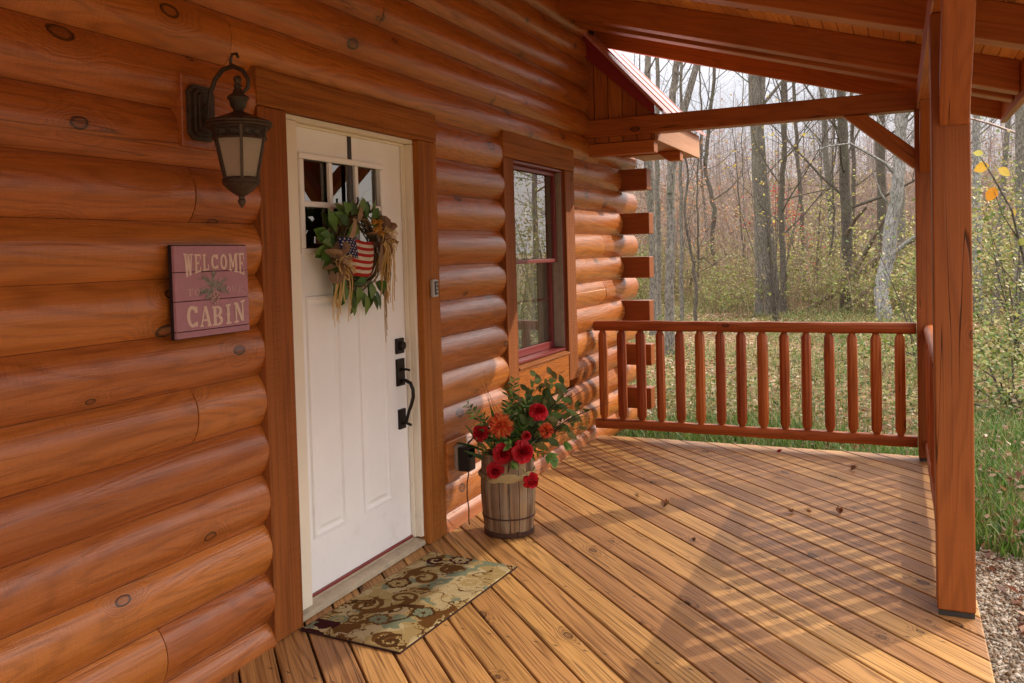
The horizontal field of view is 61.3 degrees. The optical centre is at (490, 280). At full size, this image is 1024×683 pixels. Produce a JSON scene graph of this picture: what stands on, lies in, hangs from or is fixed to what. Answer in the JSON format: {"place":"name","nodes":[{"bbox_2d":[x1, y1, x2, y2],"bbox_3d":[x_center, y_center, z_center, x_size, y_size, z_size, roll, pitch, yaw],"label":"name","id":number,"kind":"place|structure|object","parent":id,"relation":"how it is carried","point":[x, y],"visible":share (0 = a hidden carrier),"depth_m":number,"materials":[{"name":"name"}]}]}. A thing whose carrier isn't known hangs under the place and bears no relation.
{"place":"outdoors","nodes":[
{"label":"outdoors","id":0,"kind":"place"},
{"bbox_2d":[514,170,545,348],"bbox_3d":[0.290,-0.142,6.218,0.034,1.304,0.494,-1,2,25],"label":"window glass","id":1,"kind":"object","parent":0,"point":[528,194],"visible":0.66,"depth_m":6.18,"materials":[{"name":"clear glass"}]},
{"bbox_2d":[280,170,1023,682],"bbox_3d":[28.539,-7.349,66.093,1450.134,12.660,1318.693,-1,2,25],"label":"ground","id":2,"kind":"structure","parent":0,"point":[730,336],"depth_m":11.95,"materials":[{"name":"green plant"}]},
{"bbox_2d":[0,0,705,682],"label":"log cabin","id":3,"kind":"object","parent":2,"relation":"on","point":[208,510],"visible":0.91,"depth_m":3.36,"materials":[{"name":"wood"}]},
{"bbox_2d":[167,245,249,340],"bbox_3d":[-0.982,0.035,3.031,0.029,0.318,0.359,-1,2,25],"label":"welcome sign","id":4,"kind":"object","parent":3,"relation":"attached to","point":[208,289],"visible":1,"depth_m":3.00,"materials":[{"name":"paint"}]},
{"bbox_2d":[171,52,271,207],"bbox_3d":[-0.875,-0.510,3.021,0.348,0.524,0.380,-1,2,25],"label":"wall lantern","id":5,"kind":"object","parent":3,"relation":"attached to","point":[213,114],"depth_m":2.91,"materials":[{"name":"brown metal"}]},
{"bbox_2d":[296,126,414,593],"bbox_3d":[-0.615,0.330,4.026,0.128,2.007,0.916,-1,2,25],"label":"door","id":6,"kind":"structure","parent":3,"relation":"in","point":[358,412],"depth_m":4.02,"materials":[{"name":"white paint"}]},
{"bbox_2d":[347,136,358,204],"bbox_3d":[-0.635,-0.507,3.998,0.046,0.330,0.030,-1,2,25],"label":"wreath hanger","id":7,"kind":"object","parent":6,"relation":"hanging from","point":[349,156],"visible":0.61,"depth_m":4.00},
{"bbox_2d":[314,198,398,338],"bbox_3d":[-0.598,-0.037,3.898,0.170,0.682,0.578,-1,2,25],"label":"door wreath","id":8,"kind":"object","parent":7,"relation":"hanging from","point":[358,260],"depth_m":3.88,"materials":[{"name":"green plant"}]},
{"bbox_2d":[430,279,438,296],"bbox_3d":[-0.293,0.041,4.513,0.026,0.092,0.056,-1,2,25],"label":"doorbell","id":9,"kind":"object","parent":3,"relation":"attached to","point":[434,287],"visible":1,"depth_m":4.49,"materials":[{"name":"grey plastic"}]},
{"bbox_2d":[444,434,479,524],"bbox_3d":[-0.145,1.106,4.718,0.186,0.494,0.235,-1,2,25],"label":"outdoor outlet","id":10,"kind":"object","parent":3,"relation":"attached to","point":[459,460],"visible":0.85,"depth_m":4.68,"materials":[{"name":"black plastic"}]},
{"bbox_2d":[513,160,566,363],"bbox_3d":[0.274,-0.129,5.986,0.154,1.321,0.936,-1,2,25],"label":"window","id":11,"kind":"structure","parent":3,"relation":"in","point":[553,260],"depth_m":6.36,"materials":[{"name":"red wood"}]},
{"bbox_2d":[559,0,1023,171],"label":"porch roof","id":12,"kind":"structure","parent":3,"relation":"attached to","point":[874,54],"depth_m":5.74,"materials":[{"name":"brown wood"}]},
{"bbox_2d":[217,435,994,682],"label":"porch deck","id":13,"kind":"structure","parent":2,"relation":"on","point":[611,578],"depth_m":3.83,"materials":[{"name":"brown wood"}]},
{"bbox_2d":[300,552,516,653],"bbox_3d":[-0.322,1.381,3.790,0.488,0.013,0.983,-1,2,28],"label":"doormat","id":14,"kind":"object","parent":13,"relation":"on","point":[403,609],"visible":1,"depth_m":3.70,"materials":[{"name":"beige fabric"}]},
{"bbox_2d":[478,449,535,538],"bbox_3d":[0.090,1.133,4.652,0.312,0.432,0.318,-1,2,25],"label":"barrel planter","id":15,"kind":"object","parent":13,"relation":"on","point":[508,504],"visible":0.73,"depth_m":4.53,"materials":[{"name":"wood"}]},
{"bbox_2d":[457,367,607,488],"bbox_3d":[0.195,0.772,4.680,0.793,0.591,0.557,-1,2,25],"label":"flower arrangement","id":16,"kind":"object","parent":15,"relation":"in","point":[526,428],"visible":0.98,"depth_m":4.59,"materials":[{"name":"red plant"}]},
{"bbox_2d":[661,498,668,506],"bbox_3d":[1.004,1.293,5.004,0.061,0.042,0.054,-2,2,-21],"label":"fallen leaf","id":17,"kind":"object","parent":13,"relation":"on","point":[665,502],"visible":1,"depth_m":5.01,"materials":[{"name":"brown plant"}]},
{"bbox_2d":[835,506,842,512],"bbox_3d":[1.934,1.277,4.792,0.045,0.034,0.046,-3,2,-40],"label":"fallen leaf","id":18,"kind":"object","parent":13,"relation":"on","point":[839,510],"visible":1,"depth_m":4.80,"materials":[{"name":"brown plant"}]},
{"bbox_2d":[914,109,932,461],"bbox_3d":[2.988,0.038,5.900,0.148,2.390,0.148,-1,2,25],"label":"porch post","id":19,"kind":"object","parent":13,"relation":"on","point":[923,240],"visible":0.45,"depth_m":5.84,"materials":[{"name":"wood"}]},
{"bbox_2d":[593,320,917,446],"bbox_3d":[1.897,0.740,6.471,2.325,0.872,0.087,-1,2,25],"label":"porch railing","id":20,"kind":"object","parent":19,"relation":"attached to","point":[830,434],"visible":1,"depth_m":6.40,"materials":[{"name":"brown wood"}]},
{"bbox_2d":[923,324,934,517],"bbox_3d":[2.438,0.778,4.697,0.087,0.872,2.551,-1,2,25],"label":"porch railing","id":21,"kind":"object","parent":19,"relation":"attached to","point":[929,388],"visible":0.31,"depth_m":5.04,"materials":[{"name":"brown wood"}]},
{"bbox_2d":[929,12,975,618],"bbox_3d":[1.847,0.142,3.459,0.136,2.390,0.136,-1,2,25],"label":"porch post","id":22,"kind":"object","parent":13,"relation":"on","point":[951,231],"visible":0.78,"depth_m":3.40,"materials":[{"name":"wood"}]},
{"bbox_2d":[626,52,662,252],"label":"forest tree","id":23,"kind":"object","parent":2,"relation":"on","point":[644,161],"visible":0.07,"depth_m":38.26,"materials":[{"name":"grey plant"}]},
{"bbox_2d":[644,56,691,334],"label":"bare tree","id":24,"kind":"object","parent":2,"relation":"on","point":[652,237],"visible":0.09,"depth_m":17.16,"materials":[{"name":"grey plant"}]},
{"bbox_2d":[636,55,714,319],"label":"bare tree","id":25,"kind":"object","parent":2,"relation":"on","point":[657,198],"visible":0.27,"depth_m":21.01,"materials":[{"name":"grey plant"}]},
{"bbox_2d":[664,61,699,356],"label":"bare tree","id":26,"kind":"object","parent":2,"relation":"on","point":[669,339],"visible":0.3,"depth_m":13.90,"materials":[{"name":"grey plant"}]},
{"bbox_2d":[641,62,737,320],"bbox_3d":[4.294,-2.553,18.674,2.088,7.434,1.757,-1,2,4],"label":"sapling","id":27,"kind":"object","parent":2,"relation":"on","point":[692,257],"visible":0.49,"depth_m":18.53,"materials":[{"name":"grey plant"}]},
{"bbox_2d":[660,91,722,242],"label":"forest tree","id":28,"kind":"object","parent":2,"relation":"on","point":[693,186],"visible":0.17,"depth_m":41.58,"materials":[{"name":"grey plant"}]},
{"bbox_2d":[635,94,753,295],"bbox_3d":[5.284,-2.455,28.052,6.782,6.315,3.194,0,2,36],"label":"leafy sapling","id":29,"kind":"object","parent":2,"relation":"on","point":[690,212],"visible":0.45,"depth_m":27.33,"materials":[{"name":"green plant"}]},
{"bbox_2d":[663,67,726,300],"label":"sapling","id":30,"kind":"object","parent":2,"relation":"on","point":[698,229],"visible":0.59,"depth_m":25.08,"materials":[{"name":"grey plant"}]},
{"bbox_2d":[644,57,747,255],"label":"forest tree","id":31,"kind":"object","parent":2,"relation":"on","point":[701,167],"visible":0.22,"depth_m":37.34,"materials":[{"name":"grey plant"}]},
{"bbox_2d":[660,66,750,291],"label":"bare tree","id":32,"kind":"object","parent":2,"relation":"on","point":[710,191],"visible":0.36,"depth_m":28.45,"materials":[{"name":"grey plant"}]},
{"bbox_2d":[671,60,751,319],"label":"bare tree","id":33,"kind":"object","parent":2,"relation":"on","point":[681,297],"visible":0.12,"depth_m":20.41,"materials":[{"name":"grey plant"}]},
{"bbox_2d":[704,108,730,194],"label":"forest tree","id":34,"kind":"object","parent":2,"relation":"on","point":[716,162],"visible":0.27,"depth_m":72.52,"materials":[{"name":"grey plant"}]},
{"bbox_2d":[720,79,753,270],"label":"sapling","id":35,"kind":"object","parent":2,"relation":"on","point":[741,233],"visible":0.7,"depth_m":32.29,"materials":[{"name":"grey plant"}]},
{"bbox_2d":[713,71,773,267],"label":"forest tree","id":36,"kind":"object","parent":2,"relation":"on","point":[743,80],"visible":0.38,"depth_m":35.79,"materials":[{"name":"grey plant"}]},
{"bbox_2d":[748,74,793,315],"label":"bare tree","id":37,"kind":"object","parent":2,"relation":"on","point":[754,86],"visible":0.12,"depth_m":21.23,"materials":[{"name":"grey plant"}]},
{"bbox_2d":[717,95,834,321],"bbox_3d":[6.358,-1.506,19.194,2.455,5.008,1.772,-1,2,25],"label":"leafy sapling","id":38,"kind":"object","parent":2,"relation":"on","point":[774,304],"visible":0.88,"depth_m":19.05,"materials":[{"name":"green plant"}]},
{"bbox_2d":[765,82,808,205],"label":"forest tree","id":39,"kind":"object","parent":2,"relation":"on","point":[789,151],"visible":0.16,"depth_m":48.55,"materials":[{"name":"grey plant"}]},
{"bbox_2d":[742,155,835,294],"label":"leafy sapling","id":40,"kind":"object","parent":2,"relation":"on","point":[788,223],"visible":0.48,"depth_m":26.48,"materials":[{"name":"green plant"}]},
{"bbox_2d":[735,72,848,313],"bbox_3d":[6.885,-5.990,21.340,3.326,13.991,4.506,-2,2,-24],"label":"bare tree","id":41,"kind":"object","parent":2,"relation":"on","point":[763,81],"visible":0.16,"depth_m":21.14,"materials":[{"name":"grey plant"}]},
{"bbox_2d":[722,74,871,316],"bbox_3d":[7.181,-5.694,20.357,4.363,13.447,4.002,-1,2,25],"label":"bare tree","id":42,"kind":"object","parent":2,"relation":"on","point":[783,303],"visible":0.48,"depth_m":20.64,"materials":[{"name":"grey plant"}]},
{"bbox_2d":[735,75,858,281],"bbox_3d":[10.977,-7.285,30.269,5.351,14.942,4.169,-3,2,-42],"label":"bare tree","id":43,"kind":"object","parent":2,"relation":"on","point":[799,173],"visible":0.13,"depth_m":30.54,"materials":[{"name":"grey plant"}]},
{"bbox_2d":[787,85,830,178],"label":"forest tree","id":44,"kind":"object","parent":2,"relation":"on","point":[803,136],"visible":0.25,"depth_m":72.88,"materials":[{"name":"grey plant"}]},
{"bbox_2d":[753,192,870,286],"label":"leafy sapling","id":45,"kind":"object","parent":2,"relation":"on","point":[805,240],"visible":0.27,"depth_m":28.75,"materials":[{"name":"green plant"}]},
{"bbox_2d":[751,162,879,298],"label":"leafy sapling","id":46,"kind":"object","parent":2,"relation":"on","point":[814,199],"visible":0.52,"depth_m":24.89,"materials":[{"name":"green plant"}]},
{"bbox_2d":[767,79,864,245],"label":"forest tree","id":47,"kind":"object","parent":2,"relation":"on","point":[781,90],"visible":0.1,"depth_m":42.12,"materials":[{"name":"grey plant"}]},
{"bbox_2d":[618,120,1014,279],"bbox_3d":[19.612,-5.853,53.118,49.081,10.606,54.992,-1,2,25],"label":"thicket","id":48,"kind":"object","parent":2,"relation":"on","point":[861,221],"visible":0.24,"depth_m":37.77,"materials":[{"name":"brown plant"}]},
{"bbox_2d":[801,85,836,198],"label":"forest tree","id":49,"kind":"object","parent":2,"relation":"on","point":[819,131],"visible":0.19,"depth_m":90.70,"materials":[{"name":"grey plant"}]},
{"bbox_2d":[624,212,1014,318],"bbox_3d":[9.718,-1.046,26.349,21.039,3.479,14.828,-1,2,25],"label":"brush thicket","id":50,"kind":"object","parent":2,"relation":"on","point":[736,285],"visible":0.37,"depth_m":22.40,"materials":[{"name":"green plant"}]},
{"bbox_2d":[689,256,713,284],"bbox_3d":[6.194,-0.227,25.563,0.178,0.998,0.898,-3,2,-44],"label":"fallen log","id":51,"kind":"object","parent":50,"relation":"on","point":[708,261],"visible":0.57,"depth_m":25.57,"materials":[{"name":"grey wood"}]},
{"bbox_2d":[802,89,838,261],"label":"sapling","id":52,"kind":"object","parent":2,"relation":"on","point":[821,164],"visible":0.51,"depth_m":32.32,"materials":[{"name":"grey plant"}]},
{"bbox_2d":[624,250,1023,479],"bbox_3d":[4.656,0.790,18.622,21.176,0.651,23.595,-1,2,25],"label":"leaf litter","id":53,"kind":"object","parent":2,"relation":"on","point":[775,390],"visible":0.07,"depth_m":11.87,"materials":[{"name":"brown plant"}]},
{"bbox_2d":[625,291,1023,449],"bbox_3d":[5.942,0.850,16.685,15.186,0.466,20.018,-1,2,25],"label":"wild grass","id":54,"kind":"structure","parent":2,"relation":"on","point":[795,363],"depth_m":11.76,"materials":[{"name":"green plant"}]},
{"bbox_2d":[635,83,1014,234],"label":"distant woods","id":55,"kind":"object","parent":2,"relation":"on","point":[868,140],"visible":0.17,"depth_m":72.23,"materials":[{"name":"grey plant"}]},
{"bbox_2d":[780,87,876,264],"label":"bare tree","id":56,"kind":"object","parent":2,"relation":"on","point":[825,152],"visible":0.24,"depth_m":32.89,"materials":[{"name":"grey plant"}]},
{"bbox_2d":[808,86,855,232],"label":"forest tree","id":57,"kind":"object","parent":2,"relation":"on","point":[830,155],"visible":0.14,"depth_m":40.29,"materials":[{"name":"grey plant"}]},
{"bbox_2d":[798,89,868,212],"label":"forest tree","id":58,"kind":"object","parent":2,"relation":"on","point":[820,147],"visible":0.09,"depth_m":44.04,"materials":[{"name":"grey plant"}]},
{"bbox_2d":[799,88,876,299],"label":"sapling","id":59,"kind":"object","parent":2,"relation":"on","point":[833,230],"visible":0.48,"depth_m":24.64,"materials":[{"name":"grey plant"}]},
{"bbox_2d":[774,185,914,290],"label":"leafy sapling","id":60,"kind":"object","parent":2,"relation":"on","point":[853,233],"visible":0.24,"depth_m":26.33,"materials":[{"name":"green plant"}]},
{"bbox_2d":[840,286,872,312],"bbox_3d":[9.224,0.415,21.787,1.390,0.827,0.198,-2,2,-22],"label":"fallen log","id":61,"kind":"object","parent":2,"relation":"on","point":[854,299],"visible":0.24,"depth_m":21.76,"materials":[{"name":"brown wood"}]},
{"bbox_2d":[803,238,914,311],"bbox_3d":[9.716,-0.221,22.731,3.402,2.075,0.524,-2,2,-5],"label":"fallen log","id":62,"kind":"object","parent":2,"relation":"on","point":[875,259],"visible":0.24,"depth_m":22.76,"materials":[{"name":"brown wood"}]},
{"bbox_2d":[845,206,867,235],"bbox_3d":[9.124,-1.484,21.604,0.122,0.713,0.565,-3,2,-45],"label":"fallen log","id":63,"kind":"object","parent":62,"relation":"attached to","point":[853,222],"visible":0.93,"depth_m":21.59,"materials":[{"name":"grey wood"}]},
{"bbox_2d":[853,216,885,277],"bbox_3d":[9.761,-0.713,22.615,1.143,1.903,0.184,-1,2,30],"label":"leaning branch","id":64,"kind":"object","parent":62,"relation":"on","point":[867,248],"visible":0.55,"depth_m":22.50,"materials":[{"name":"brown wood"}]},
{"bbox_2d":[806,93,913,263],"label":"bare tree","id":65,"kind":"object","parent":2,"relation":"on","point":[853,157],"visible":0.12,"depth_m":30.98,"materials":[{"name":"grey plant"}]},
{"bbox_2d":[809,93,914,321],"bbox_3d":[9.258,-6.387,18.759,3.252,14.828,3.452,-3,2,-38],"label":"bare tree","id":66,"kind":"object","parent":2,"relation":"on","point":[897,171],"visible":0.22,"depth_m":18.88,"materials":[{"name":"grey plant"}]},
{"bbox_2d":[810,90,913,178],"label":"forest tree","id":67,"kind":"object","parent":2,"relation":"on","point":[875,143],"visible":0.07,"depth_m":45.96,"materials":[{"name":"grey plant"}]},
{"bbox_2d":[850,119,892,225],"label":"forest tree","id":68,"kind":"object","parent":2,"relation":"on","point":[873,176],"visible":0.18,"depth_m":40.24,"materials":[{"name":"grey plant"}]},
{"bbox_2d":[742,84,1001,310],"bbox_3d":[9.108,-7.830,21.241,4.634,17.509,6.610,-3,2,-36],"label":"bare tree","id":69,"kind":"object","parent":2,"relation":"on","point":[845,196],"visible":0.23,"depth_m":21.88,"materials":[{"name":"grey plant"}]},
{"bbox_2d":[853,93,913,266],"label":"bare tree","id":70,"kind":"object","parent":2,"relation":"on","point":[881,177],"visible":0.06,"depth_m":29.58,"materials":[{"name":"grey plant"}]},
{"bbox_2d":[857,94,912,200],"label":"forest tree","id":71,"kind":"object","parent":2,"relation":"on","point":[894,119],"visible":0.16,"depth_m":36.38,"materials":[{"name":"grey plant"}]},
{"bbox_2d":[897,129,913,280],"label":"bare tree","id":72,"kind":"object","parent":2,"relation":"on","point":[902,223],"visible":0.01,"depth_m":27.98,"materials":[{"name":"grey plant"}]},
{"bbox_2d":[839,211,1011,370],"bbox_3d":[6.090,0.340,11.838,2.002,2.628,2.213,0,2,44],"label":"leafy shrub","id":73,"kind":"object","parent":2,"relation":"on","point":[911,336],"visible":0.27,"depth_m":11.73,"materials":[{"name":"green plant"}]},
{"bbox_2d":[834,284,1023,420],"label":"leafy shrub","id":74,"kind":"object","parent":2,"relation":"on","point":[1004,372],"visible":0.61,"depth_m":8.84,"materials":[{"name":"green plant"}]},
{"bbox_2d":[846,155,1023,362],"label":"leafy shrub","id":75,"kind":"object","parent":2,"relation":"on","point":[1000,258],"visible":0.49,"depth_m":11.98,"materials":[{"name":"green plant"}]},
{"bbox_2d":[891,117,1018,320],"bbox_3d":[8.954,-0.882,14.451,4.124,4.696,2.677,-1,2,25],"label":"leafy shrub","id":76,"kind":"object","parent":2,"relation":"on","point":[1011,163],"visible":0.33,"depth_m":14.72,"materials":[{"name":"green plant"}]},
{"bbox_2d":[904,125,1023,356],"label":"leafy shrub","id":77,"kind":"object","parent":2,"relation":"on","point":[1009,270],"visible":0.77,"depth_m":10.81,"materials":[{"name":"green plant"}]},
{"bbox_2d":[972,115,993,315],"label":"bare tree","id":78,"kind":"object","parent":2,"relation":"on","point":[976,138],"visible":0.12,"depth_m":19.54,"materials":[{"name":"grey plant"}]},
{"bbox_2d":[971,115,1014,133],"bbox_3d":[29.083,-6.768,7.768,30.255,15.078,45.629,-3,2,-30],"label":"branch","id":79,"kind":"object","parent":2,"relation":"on","point":[991,124],"visible":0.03,"depth_m":15.88,"materials":[{"name":"white plant"}]},
{"bbox_2d":[971,156,1023,341],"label":"side brush","id":80,"kind":"object","parent":2,"relation":"on","point":[984,300],"visible":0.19,"depth_m":15.20,"materials":[{"name":"green plant"}]},
{"bbox_2d":[973,150,1023,263],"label":"orange leaf branch","id":81,"kind":"object","parent":2,"relation":"on","point":[992,192],"visible":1,"depth_m":7.21,"materials":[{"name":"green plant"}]},
{"bbox_2d":[991,118,1014,324],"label":"bare tree","id":82,"kind":"object","parent":2,"relation":"on","point":[1008,125],"visible":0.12,"depth_m":17.60,"materials":[{"name":"grey plant"}]},
{"bbox_2d":[1011,104,1023,343],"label":"bare tree","id":83,"kind":"object","parent":2,"relation":"on","point":[1019,136],"visible":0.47,"depth_m":14.04,"materials":[{"name":"grey plant"}]},
{"bbox_2d":[616,51,1014,182],"label":"sky","id":84,"kind":"structure","parent":0,"point":[705,73],"materials":[{"name":"white"}]},
{"bbox_2d":[614,398,1023,562],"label":"lawn grass","id":85,"kind":"structure","parent":0,"point":[983,489],"depth_m":6.75,"materials":[{"name":"green plant"}]},
{"bbox_2d":[974,398,1023,547],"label":"lawn leaves","id":86,"kind":"object","parent":85,"relation":"on","point":[1017,474],"visible":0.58,"depth_m":5.81,"materials":[{"name":"green plant"}]},
{"bbox_2d":[975,541,1023,682],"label":"gravel path","id":87,"kind":"structure","parent":0,"point":[1006,618],"depth_m":3.95,"materials":[{"name":"grey gravel"}]}
]}

